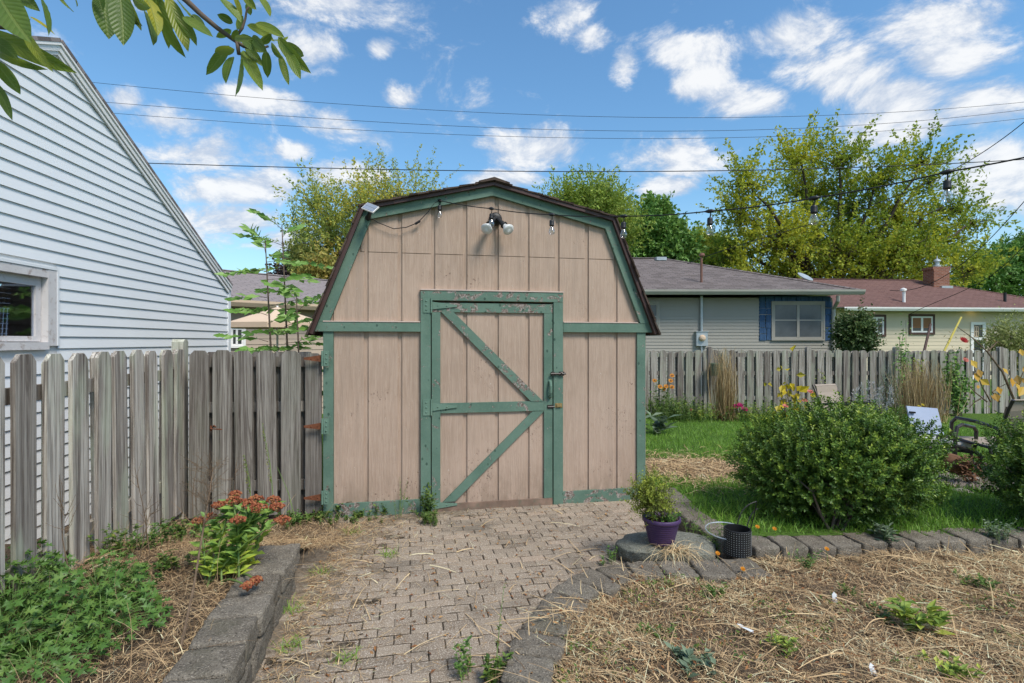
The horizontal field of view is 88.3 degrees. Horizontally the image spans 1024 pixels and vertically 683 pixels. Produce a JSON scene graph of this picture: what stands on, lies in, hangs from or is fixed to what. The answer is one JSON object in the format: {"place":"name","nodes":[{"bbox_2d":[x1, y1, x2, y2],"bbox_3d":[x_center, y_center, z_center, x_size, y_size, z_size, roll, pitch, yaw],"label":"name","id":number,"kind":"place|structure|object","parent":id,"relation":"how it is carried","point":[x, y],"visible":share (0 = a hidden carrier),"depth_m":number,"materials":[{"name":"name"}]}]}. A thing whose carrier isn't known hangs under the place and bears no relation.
{"place":"outdoors","nodes":[
{"label":"outdoors","id":0,"kind":"place"},
{"bbox_2d":[0,34,232,543],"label":"house","id":1,"kind":"structure","parent":0,"point":[103,247],"depth_m":4.77,"materials":[{"name":"white plastic"}]},
{"bbox_2d":[0,258,58,349],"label":"window","id":2,"kind":"structure","parent":1,"relation":"in","point":[44,280],"depth_m":4.22,"materials":[{"name":"white paint"}]},
{"bbox_2d":[0,509,337,682],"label":"planting bed","id":3,"kind":"object","parent":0,"point":[128,651],"visible":0.22,"depth_m":2.57,"materials":[{"name":"soil"}]},
{"bbox_2d":[0,614,25,665],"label":"herb clump","id":4,"kind":"object","parent":3,"relation":"on","point":[3,644],"visible":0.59,"depth_m":2.22,"materials":[{"name":"green plant"}]},
{"bbox_2d":[0,593,76,671],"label":"herb clump","id":5,"kind":"object","parent":3,"relation":"on","point":[20,623],"visible":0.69,"depth_m":2.31,"materials":[{"name":"green plant"}]},
{"bbox_2d":[0,538,77,603],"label":"herb clump","id":6,"kind":"object","parent":3,"relation":"on","point":[57,556],"visible":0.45,"depth_m":2.80,"materials":[{"name":"green plant"}]},
{"bbox_2d":[0,559,81,630],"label":"herb clump","id":7,"kind":"object","parent":3,"relation":"on","point":[30,589],"visible":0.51,"depth_m":2.56,"materials":[{"name":"green plant"}]},
{"bbox_2d":[0,622,117,682],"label":"herb clump","id":8,"kind":"object","parent":3,"relation":"on","point":[53,663],"visible":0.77,"depth_m":2.13,"materials":[{"name":"green plant"}]},
{"bbox_2d":[46,475,78,588],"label":"dry stalk","id":9,"kind":"object","parent":3,"relation":"on","point":[60,505],"visible":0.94,"depth_m":2.76,"materials":[{"name":"brown plant"}]},
{"bbox_2d":[0,339,187,613],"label":"picket fence","id":10,"kind":"object","parent":3,"relation":"on","point":[161,474],"visible":0.81,"depth_m":3.39,"materials":[{"name":"grey wood"}]},
{"bbox_2d":[28,549,165,628],"bbox_3d":[-2.058,1.201,2.619,0.571,0.303,0.559,0,0,0],"label":"herb clump","id":11,"kind":"object","parent":3,"relation":"on","point":[136,577],"visible":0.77,"depth_m":2.56,"materials":[{"name":"green plant"}]},
{"bbox_2d":[24,584,175,661],"bbox_3d":[-1.870,1.255,2.422,0.550,0.216,0.546,0,0,0],"label":"herb clump","id":12,"kind":"object","parent":3,"relation":"on","point":[95,623],"visible":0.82,"depth_m":2.37,"materials":[{"name":"green plant"}]},
{"bbox_2d":[87,523,153,557],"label":"weed","id":13,"kind":"object","parent":3,"relation":"on","point":[119,545],"visible":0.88,"depth_m":3.35,"materials":[{"name":"green plant"}]},
{"bbox_2d":[130,518,172,552],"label":"weed","id":14,"kind":"object","parent":3,"relation":"on","point":[150,539],"visible":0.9,"depth_m":3.50,"materials":[{"name":"green plant"}]},
{"bbox_2d":[144,549,193,573],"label":"weed","id":15,"kind":"object","parent":3,"relation":"on","point":[165,560],"visible":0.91,"depth_m":3.14,"materials":[{"name":"green plant"}]},
{"bbox_2d":[157,516,191,542],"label":"weed","id":16,"kind":"object","parent":3,"relation":"on","point":[180,534],"visible":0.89,"depth_m":3.72,"materials":[{"name":"green plant"}]},
{"bbox_2d":[0,494,370,682],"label":"dry stalks","id":17,"kind":"object","parent":3,"relation":"on","point":[285,540],"visible":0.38,"depth_m":2.84,"materials":[{"name":"plant"}]},
{"bbox_2d":[177,448,231,656],"bbox_3d":[-1.524,0.993,2.639,0.246,0.821,0.706,0,0,-30],"label":"dead weed","id":18,"kind":"object","parent":3,"relation":"on","point":[195,576],"visible":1,"depth_m":2.71,"materials":[{"name":"brown plant"}]},
{"bbox_2d":[186,490,291,591],"bbox_3d":[-1.537,1.148,3.065,0.730,0.474,0.464,0,0,32],"label":"sedum plant","id":19,"kind":"object","parent":3,"relation":"on","point":[243,525],"visible":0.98,"depth_m":3.05,"materials":[{"name":"green plant"}]},
{"bbox_2d":[252,500,736,682],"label":"paver path","id":20,"kind":"structure","parent":0,"point":[501,555],"depth_m":3.42,"materials":[{"name":"brick"}]},
{"bbox_2d":[162,543,300,682],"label":"retaining wall","id":21,"kind":"structure","parent":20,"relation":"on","point":[253,614],"depth_m":2.52,"materials":[{"name":"grey concrete"}]},
{"bbox_2d":[403,482,438,519],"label":"weed","id":22,"kind":"object","parent":20,"relation":"on","point":[428,503],"visible":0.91,"depth_m":4.71,"materials":[{"name":"green plant"}]},
{"bbox_2d":[420,509,438,525],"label":"weed","id":23,"kind":"object","parent":20,"relation":"on","point":[426,518],"visible":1,"depth_m":4.56,"materials":[{"name":"green plant"}]},
{"bbox_2d":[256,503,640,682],"bbox_3d":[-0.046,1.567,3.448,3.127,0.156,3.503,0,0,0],"label":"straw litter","id":24,"kind":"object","parent":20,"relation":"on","point":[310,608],"visible":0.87,"depth_m":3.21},
{"bbox_2d":[452,635,474,681],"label":"weed","id":25,"kind":"object","parent":20,"relation":"on","point":[458,664],"visible":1,"depth_m":2.52,"materials":[{"name":"green plant"}]},
{"bbox_2d":[479,651,513,682],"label":"weed","id":26,"kind":"object","parent":20,"relation":"on","point":[488,673],"visible":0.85,"depth_m":2.44,"materials":[{"name":"green plant"}]},
{"bbox_2d":[500,558,772,682],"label":"stone edging","id":27,"kind":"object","parent":20,"relation":"on","point":[548,657],"depth_m":3.12,"materials":[{"name":"grey concrete"}]},
{"bbox_2d":[263,501,1023,682],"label":"fallen leaves","id":28,"kind":"object","parent":20,"relation":"on","point":[628,674],"visible":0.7,"depth_m":2.93,"materials":[{"name":"brown plant"}]},
{"bbox_2d":[615,531,715,563],"bbox_3d":[1.125,1.515,3.866,0.741,0.178,0.451,0,0,-3],"label":"stone slab","id":29,"kind":"object","parent":20,"relation":"on","point":[630,545],"visible":0.63,"depth_m":3.74,"materials":[{"name":"grey stone"}]},
{"bbox_2d":[642,511,680,546],"bbox_3d":[1.064,1.339,3.760,0.272,0.187,0.272,0,0,0],"label":"flower pot","id":30,"kind":"object","parent":29,"relation":"on","point":[659,532],"visible":0.85,"depth_m":3.67,"materials":[{"name":"purple plastic"}]},
{"bbox_2d":[619,464,681,525],"bbox_3d":[0.988,1.084,3.755,0.430,0.455,0.401,0,0,18],"label":"potted shrub","id":31,"kind":"object","parent":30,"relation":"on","point":[648,496],"visible":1,"depth_m":3.72,"materials":[{"name":"green plant"}]},
{"bbox_2d":[655,487,734,559],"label":"retaining wall","id":32,"kind":"structure","parent":20,"relation":"on","point":[687,514],"depth_m":4.29,"materials":[{"name":"grey concrete"}]},
{"bbox_2d":[0,0,1023,295],"label":"sky","id":33,"kind":"structure","parent":0,"point":[619,61],"materials":[{"name":"blue"}]},
{"bbox_2d":[93,82,1021,117],"bbox_3d":[2.733,-9.170,19.999,37.925,1.386,0.014,0,0,0],"label":"power line","id":34,"kind":"object","parent":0,"point":[563,115],"visible":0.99,"depth_m":20.00,"materials":[{"name":"black rubber"}]},
{"bbox_2d":[107,102,1018,130],"bbox_3d":[2.962,-8.542,19.999,37.468,1.148,0.014,0,0,0],"label":"power line","id":35,"kind":"object","parent":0,"point":[552,129],"visible":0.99,"depth_m":20.00,"materials":[{"name":"black rubber"}]},
{"bbox_2d":[115,113,1023,138],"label":"power line","id":36,"kind":"object","parent":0,"point":[559,137],"visible":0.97,"depth_m":20.00,"materials":[{"name":"black rubber"}]},
{"bbox_2d":[149,159,1023,171],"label":"power line","id":37,"kind":"object","parent":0,"point":[579,171],"visible":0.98,"depth_m":18.99,"materials":[{"name":"black rubber"}]},
{"bbox_2d":[316,379,1017,536],"bbox_3d":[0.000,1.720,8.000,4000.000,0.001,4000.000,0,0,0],"label":"ground","id":38,"kind":"structure","parent":0,"point":[982,402],"depth_m":14.18,"materials":[{"name":"brown soil"}]},
{"bbox_2d":[0,0,310,119],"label":"cherry tree","id":39,"kind":"object","parent":38,"relation":"on","point":[119,19],"visible":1,"depth_m":1.22,"materials":[{"name":"green plant"}]},
{"bbox_2d":[1,269,327,413],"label":"house","id":40,"kind":"structure","parent":38,"relation":"on","point":[247,284],"depth_m":11.96,"materials":[{"name":"beige"}]},
{"bbox_2d":[231,328,245,347],"bbox_3d":[-5.753,-0.097,11.029,0.080,0.460,0.332,0,0,40],"label":"window","id":41,"kind":"structure","parent":40,"relation":"in","point":[234,343],"depth_m":11.01,"materials":[{"name":"white paint"}]},
{"bbox_2d":[213,223,322,371],"bbox_3d":[-2.600,0.224,5.704,1.089,2.912,0.967,0,0,-31],"label":"sapling","id":42,"kind":"object","parent":38,"relation":"on","point":[251,231],"visible":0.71,"depth_m":5.67,"materials":[{"name":"green plant"}]},
{"bbox_2d":[231,306,311,351],"bbox_3d":[-4.270,0.515,9.600,1.626,2.330,1.626,0,0,9],"label":"patio umbrella","id":43,"kind":"object","parent":38,"relation":"on","point":[257,321],"visible":0.41,"depth_m":8.96,"materials":[{"name":"beige fabric"}]},
{"bbox_2d":[238,286,322,395],"bbox_3d":[-2.317,0.536,5.589,1.025,2.288,0.905,0,0,0],"label":"sapling","id":44,"kind":"object","parent":38,"relation":"on","point":[282,317],"visible":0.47,"depth_m":5.59,"materials":[{"name":"green plant"}]},
{"bbox_2d":[231,208,332,351],"bbox_3d":[-2.455,0.102,5.911,1.157,3.157,1.023,0,0,0],"label":"sapling","id":45,"kind":"object","parent":38,"relation":"on","point":[264,217],"visible":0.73,"depth_m":5.89,"materials":[{"name":"green plant"}]},
{"bbox_2d":[265,241,314,275],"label":"purple tree","id":46,"kind":"object","parent":38,"relation":"on","point":[278,272],"visible":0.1,"depth_m":27.17,"materials":[{"name":"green plant"}]},
{"bbox_2d":[269,235,344,279],"bbox_3d":[-7.523,-1.190,19.870,3.281,5.952,3.913,0,0,0],"label":"autumn tree","id":47,"kind":"object","parent":38,"relation":"on","point":[324,258],"visible":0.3,"depth_m":18.97,"materials":[{"name":"yellow plant"}]},
{"bbox_2d":[267,143,463,270],"bbox_3d":[-5.987,-3.284,22.072,7.586,10.173,6.158,0,0,-30],"label":"sparse tree","id":48,"kind":"object","parent":38,"relation":"on","point":[331,220],"visible":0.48,"depth_m":20.66,"materials":[{"name":"green plant"}]},
{"bbox_2d":[305,177,661,517],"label":"garden shed","id":49,"kind":"structure","parent":38,"relation":"on","point":[472,365],"depth_m":5.00,"materials":[{"name":"brown wood"}]},
{"bbox_2d":[188,350,328,517],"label":"garden gate","id":50,"kind":"structure","parent":49,"relation":"attached to","point":[236,399],"depth_m":4.64,"materials":[{"name":"grey wood"}]},
{"bbox_2d":[423,298,565,511],"bbox_3d":[-0.153,0.621,5.010,1.366,2.043,0.116,0,0,-11],"label":"door","id":51,"kind":"structure","parent":49,"relation":"in","point":[490,406],"depth_m":5.02,"materials":[{"name":"green paint"}]},
{"bbox_2d":[481,212,513,234],"bbox_3d":[-0.142,-1.111,4.934,0.305,0.234,0.194,0,0,-10],"label":"flood light","id":52,"kind":"object","parent":49,"relation":"attached to","point":[487,226],"visible":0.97,"depth_m":4.90,"materials":[{"name":"white plastic"}]},
{"bbox_2d":[372,157,1023,233],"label":"string lights","id":53,"kind":"object","parent":49,"relation":"hanging from","point":[946,187],"visible":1,"depth_m":3.36,"materials":[{"name":"black plastic"}]},
{"bbox_2d":[531,163,656,252],"bbox_3d":[4.258,-3.386,25.730,7.526,10.366,5.070,0,0,-29],"label":"bright tree","id":54,"kind":"object","parent":38,"relation":"on","point":[596,194],"visible":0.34,"depth_m":24.36,"materials":[{"name":"green plant"}]},
{"bbox_2d":[628,190,712,262],"bbox_3d":[8.744,-3.740,31.210,5.555,11.081,4.587,0,0,0],"label":"round tree","id":55,"kind":"object","parent":38,"relation":"on","point":[672,240],"visible":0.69,"depth_m":30.08,"materials":[{"name":"green plant"}]},
{"bbox_2d":[685,223,752,266],"bbox_3d":[13.332,-3.325,36.792,6.658,10.211,4.403,0,0,44],"label":"green tree","id":56,"kind":"object","parent":38,"relation":"on","point":[707,237],"visible":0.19,"depth_m":35.88,"materials":[{"name":"green plant"}]},
{"bbox_2d":[633,253,865,395],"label":"house","id":57,"kind":"structure","parent":38,"relation":"on","point":[701,306],"depth_m":15.59,"materials":[{"name":"beige"}]},
{"bbox_2d":[649,301,659,329],"bbox_3d":[3.981,-0.734,15.580,0.756,0.890,0.080,0,0,0],"label":"window","id":58,"kind":"structure","parent":57,"relation":"in","point":[655,305],"depth_m":15.55,"materials":[{"name":"beige glass"}]},
{"bbox_2d":[771,301,824,339],"bbox_3d":[8.437,-0.608,15.580,1.572,1.157,0.080,0,0,0],"label":"window","id":59,"kind":"structure","parent":57,"relation":"in","point":[791,320],"depth_m":15.57,"materials":[{"name":"beige glass"}]},
{"bbox_2d":[687,122,1023,263],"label":"power line","id":60,"kind":"object","parent":57,"relation":"attached to","point":[869,205],"visible":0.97,"depth_m":13.90,"materials":[{"name":"black rubber"}]},
{"bbox_2d":[821,298,886,392],"bbox_3d":[9.245,0.237,14.226,1.452,2.949,1.552,0,0,0],"label":"viburnum bush","id":61,"kind":"object","parent":38,"relation":"on","point":[854,332],"visible":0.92,"depth_m":13.92,"materials":[{"name":"green plant"}]},
{"bbox_2d":[692,108,1023,290],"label":"maple tree","id":62,"kind":"object","parent":38,"relation":"on","point":[873,247],"visible":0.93,"depth_m":31.50,"materials":[{"name":"green plant"}]},
{"bbox_2d":[795,256,1023,378],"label":"house","id":63,"kind":"structure","parent":38,"relation":"on","point":[971,307],"depth_m":23.99,"materials":[{"name":"beige"}]},
{"bbox_2d":[873,315,885,336],"bbox_3d":[16.281,-0.707,23.606,0.934,0.986,0.080,0,0,-5],"label":"window","id":64,"kind":"structure","parent":63,"relation":"in","point":[883,317],"depth_m":23.60,"materials":[{"name":"white paint"}]},
{"bbox_2d":[908,314,934,334],"bbox_3d":[18.472,-0.769,23.793,1.241,0.925,0.080,0,0,-5],"label":"window","id":65,"kind":"structure","parent":63,"relation":"in","point":[919,323],"depth_m":23.76,"materials":[{"name":"white glass"}]},
{"bbox_2d":[970,322,985,378],"bbox_3d":[21.213,0.482,24.026,0.720,2.723,0.060,0,0,-5],"label":"door","id":66,"kind":"structure","parent":63,"relation":"in","point":[975,330],"depth_m":24.01,"materials":[{"name":"white paint"}]},
{"bbox_2d":[950,226,1023,296],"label":"dark tree","id":67,"kind":"object","parent":38,"relation":"on","point":[1008,279],"visible":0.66,"depth_m":39.66,"materials":[{"name":"green plant"}]},
{"bbox_2d":[967,304,1023,404],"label":"pale shrub","id":68,"kind":"object","parent":38,"relation":"on","point":[1008,339],"visible":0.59,"depth_m":12.79,"materials":[{"name":"green plant"}]},
{"bbox_2d":[705,347,746,420],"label":"ornamental grass","id":69,"kind":"object","parent":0,"point":[725,391],"depth_m":10.99,"materials":[{"name":"beige plant"}]},
{"bbox_2d":[471,534,1023,682],"bbox_3d":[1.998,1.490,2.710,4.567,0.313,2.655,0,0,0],"label":"straw mulch","id":70,"kind":"object","parent":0,"point":[962,633],"visible":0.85,"depth_m":2.82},
{"bbox_2d":[636,621,676,641],"bbox_3d":[0.742,1.489,2.715,0.218,0.084,0.137,0,0,16],"label":"green sprout","id":71,"kind":"object","parent":70,"relation":"on","point":[654,629],"visible":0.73,"depth_m":2.72,"materials":[{"name":"green plant"}]},
{"bbox_2d":[663,640,717,677],"bbox_3d":[0.851,1.476,2.438,0.249,0.109,0.232,0,0,0],"label":"green sprout","id":72,"kind":"object","parent":70,"relation":"on","point":[684,654],"visible":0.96,"depth_m":2.45,"materials":[{"name":"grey plant"}]},
{"bbox_2d":[695,576,730,598],"bbox_3d":[1.211,1.479,3.181,0.135,0.104,0.210,0,0,-22],"label":"green sprout","id":73,"kind":"object","parent":70,"relation":"on","point":[708,587],"visible":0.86,"depth_m":3.15,"materials":[{"name":"green plant"}]},
{"bbox_2d":[723,524,751,557],"bbox_3d":[1.600,1.415,3.745,0.187,0.180,0.186,0,0,0],"label":"black planter","id":74,"kind":"object","parent":70,"relation":"on","point":[737,542],"visible":0.99,"depth_m":3.68,"materials":[{"name":"plastic"}]},
{"bbox_2d":[764,629,798,657],"bbox_3d":[1.337,1.497,2.626,0.164,0.067,0.151,0,0,-43],"label":"green sprout","id":75,"kind":"object","parent":70,"relation":"on","point":[779,639],"visible":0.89,"depth_m":2.63,"materials":[{"name":"green plant"}]},
{"bbox_2d":[547,570,1023,682],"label":"ground weeds","id":76,"kind":"object","parent":70,"relation":"on","point":[697,645],"visible":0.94,"depth_m":2.80,"materials":[{"name":"green plant"}]},
{"bbox_2d":[787,549,820,569],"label":"green sprout","id":77,"kind":"object","parent":70,"relation":"on","point":[807,563],"visible":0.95,"depth_m":3.58,"materials":[{"name":"green plant"}]},
{"bbox_2d":[751,527,1023,562],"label":"retaining wall","id":78,"kind":"structure","parent":70,"relation":"on","point":[805,545],"depth_m":3.84,"materials":[{"name":"grey concrete"}]},
{"bbox_2d":[868,521,903,542],"bbox_3d":[2.741,1.400,3.890,0.198,0.162,0.263,0,0,0],"label":"green sprout","id":79,"kind":"object","parent":78,"relation":"on","point":[884,534],"visible":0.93,"depth_m":3.87,"materials":[{"name":"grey plant"}]},
{"bbox_2d":[981,518,1020,543],"bbox_3d":[3.633,1.405,3.927,0.216,0.151,0.348,0,0,42],"label":"green sprout","id":80,"kind":"object","parent":78,"relation":"on","point":[994,535],"visible":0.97,"depth_m":3.92,"materials":[{"name":"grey plant"}]},
{"bbox_2d":[883,594,955,634],"bbox_3d":[2.139,1.436,2.764,0.327,0.189,0.215,0,0,25],"label":"green sprout","id":81,"kind":"object","parent":70,"relation":"on","point":[939,618],"visible":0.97,"depth_m":2.77,"materials":[{"name":"green plant"}]},
{"bbox_2d":[914,649,985,681],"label":"green sprout","id":82,"kind":"object","parent":70,"relation":"on","point":[950,666],"visible":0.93,"depth_m":2.40,"materials":[{"name":"green plant"}]},
{"bbox_2d":[952,568,1002,591],"bbox_3d":[2.877,1.486,3.252,0.228,0.091,0.218,0,0,0],"label":"green sprout","id":83,"kind":"object","parent":70,"relation":"on","point":[982,580],"visible":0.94,"depth_m":3.27,"materials":[{"name":"green plant"}]},
{"bbox_2d":[646,412,1023,535],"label":"lawn","id":84,"kind":"structure","parent":0,"point":[982,417],"depth_m":4.98,"materials":[{"name":"green plant"}]},
{"bbox_2d":[649,374,674,415],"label":"sunflower plant","id":85,"kind":"object","parent":84,"relation":"on","point":[664,387],"visible":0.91,"depth_m":11.31,"materials":[{"name":"green plant"}]},
{"bbox_2d":[646,410,678,433],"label":"hosta plant","id":86,"kind":"object","parent":84,"relation":"on","point":[657,425],"visible":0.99,"depth_m":9.24,"materials":[{"name":"green plant"}]},
{"bbox_2d":[646,393,713,421],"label":"green plant","id":87,"kind":"object","parent":84,"relation":"on","point":[669,407],"visible":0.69,"depth_m":11.10,"materials":[{"name":"green plant"}]},
{"bbox_2d":[649,398,732,423],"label":"leafy plant","id":88,"kind":"object","parent":84,"relation":"on","point":[679,416],"visible":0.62,"depth_m":11.03,"materials":[{"name":"green plant"}]},
{"bbox_2d":[672,402,741,421],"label":"leafy plant","id":89,"kind":"object","parent":84,"relation":"on","point":[701,416],"visible":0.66,"depth_m":10.94,"materials":[{"name":"green plant"}]},
{"bbox_2d":[730,402,786,422],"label":"leafy plant","id":90,"kind":"object","parent":84,"relation":"on","point":[750,415],"visible":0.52,"depth_m":10.83,"materials":[{"name":"green plant"}]},
{"bbox_2d":[762,345,815,419],"bbox_3d":[4.711,0.896,9.028,0.993,1.675,0.517,0,0,0],"label":"yellow vine","id":91,"kind":"object","parent":84,"relation":"on","point":[783,388],"visible":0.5,"depth_m":8.97,"materials":[{"name":"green plant"}]},
{"bbox_2d":[646,445,939,504],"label":"grass clippings","id":92,"kind":"object","parent":84,"relation":"on","point":[675,464],"depth_m":6.12,"materials":[{"name":"plant"}]},
{"bbox_2d":[646,347,1023,413],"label":"picket fence","id":93,"kind":"object","parent":84,"relation":"on","point":[846,372],"visible":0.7,"depth_m":12.13,"materials":[{"name":"grey wood"}]},
{"bbox_2d":[717,389,966,530],"bbox_3d":[2.751,0.991,4.437,1.682,1.152,1.477,0,0,35],"label":"boxwood bush","id":94,"kind":"object","parent":84,"relation":"on","point":[849,465],"visible":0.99,"depth_m":4.12,"materials":[{"name":"green plant"}]},
{"bbox_2d":[812,384,881,416],"bbox_3d":[4.930,1.109,7.805,0.548,0.913,0.732,0,0,-20],"label":"sling chair","id":95,"kind":"object","parent":84,"relation":"on","point":[826,390],"visible":0.28,"depth_m":8.05,"materials":[{"name":"beige fabric"}]},
{"bbox_2d":[852,380,896,427],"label":"silver spires","id":96,"kind":"object","parent":84,"relation":"on","point":[877,398],"visible":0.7,"depth_m":8.59,"materials":[{"name":"grey plant"}]},
{"bbox_2d":[875,369,909,413],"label":"grey shrub","id":97,"kind":"object","parent":84,"relation":"on","point":[885,399],"visible":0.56,"depth_m":11.44,"materials":[{"name":"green plant"}]},
{"bbox_2d":[875,359,971,422],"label":"ornamental grass","id":98,"kind":"object","parent":84,"relation":"on","point":[917,396],"depth_m":10.87,"materials":[{"name":"beige plant"}]},
{"bbox_2d":[906,406,974,467],"bbox_3d":[4.860,1.143,6.150,0.652,0.719,0.552,0,0,8],"label":"patio lounger","id":99,"kind":"object","parent":84,"relation":"on","point":[926,414],"visible":0.2,"depth_m":6.33,"materials":[{"name":"white plastic"}]},
{"bbox_2d":[941,337,977,415],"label":"rose bush","id":100,"kind":"object","parent":84,"relation":"on","point":[955,387],"visible":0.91,"depth_m":11.77,"materials":[{"name":"green plant"}]},
{"bbox_2d":[936,423,984,467],"bbox_3d":[5.063,1.207,6.007,0.699,0.622,0.320,0,0,-24],"label":"metal arm chair","id":101,"kind":"object","parent":84,"relation":"on","point":[956,447],"visible":0.56,"depth_m":5.81,"materials":[{"name":"brown metal"}]},
{"bbox_2d":[944,326,1023,427],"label":"golden shrub","id":102,"kind":"object","parent":84,"relation":"on","point":[978,374],"visible":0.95,"depth_m":8.09,"materials":[{"name":"yellow plant"}]},
{"bbox_2d":[949,399,1023,454],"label":"sling chair","id":103,"kind":"object","parent":84,"relation":"on","point":[1015,407],"visible":0.47,"depth_m":5.50,"materials":[{"name":"black metal"}]},
{"bbox_2d":[959,405,1023,520],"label":"boxwood bush","id":104,"kind":"object","parent":84,"relation":"on","point":[1010,455],"visible":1,"depth_m":4.33,"materials":[{"name":"green plant"}]},
{"bbox_2d":[929,461,1012,490],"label":"gravel","id":105,"kind":"structure","parent":0,"point":[956,481],"depth_m":5.34,"materials":[{"name":"grey gravel"}]},
{"bbox_2d":[937,453,988,484],"bbox_3d":[4.565,1.279,5.406,0.275,0.292,0.474,0,0,-23],"label":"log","id":106,"kind":"object","parent":105,"relation":"on","point":[961,469],"visible":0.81,"depth_m":5.33,"materials":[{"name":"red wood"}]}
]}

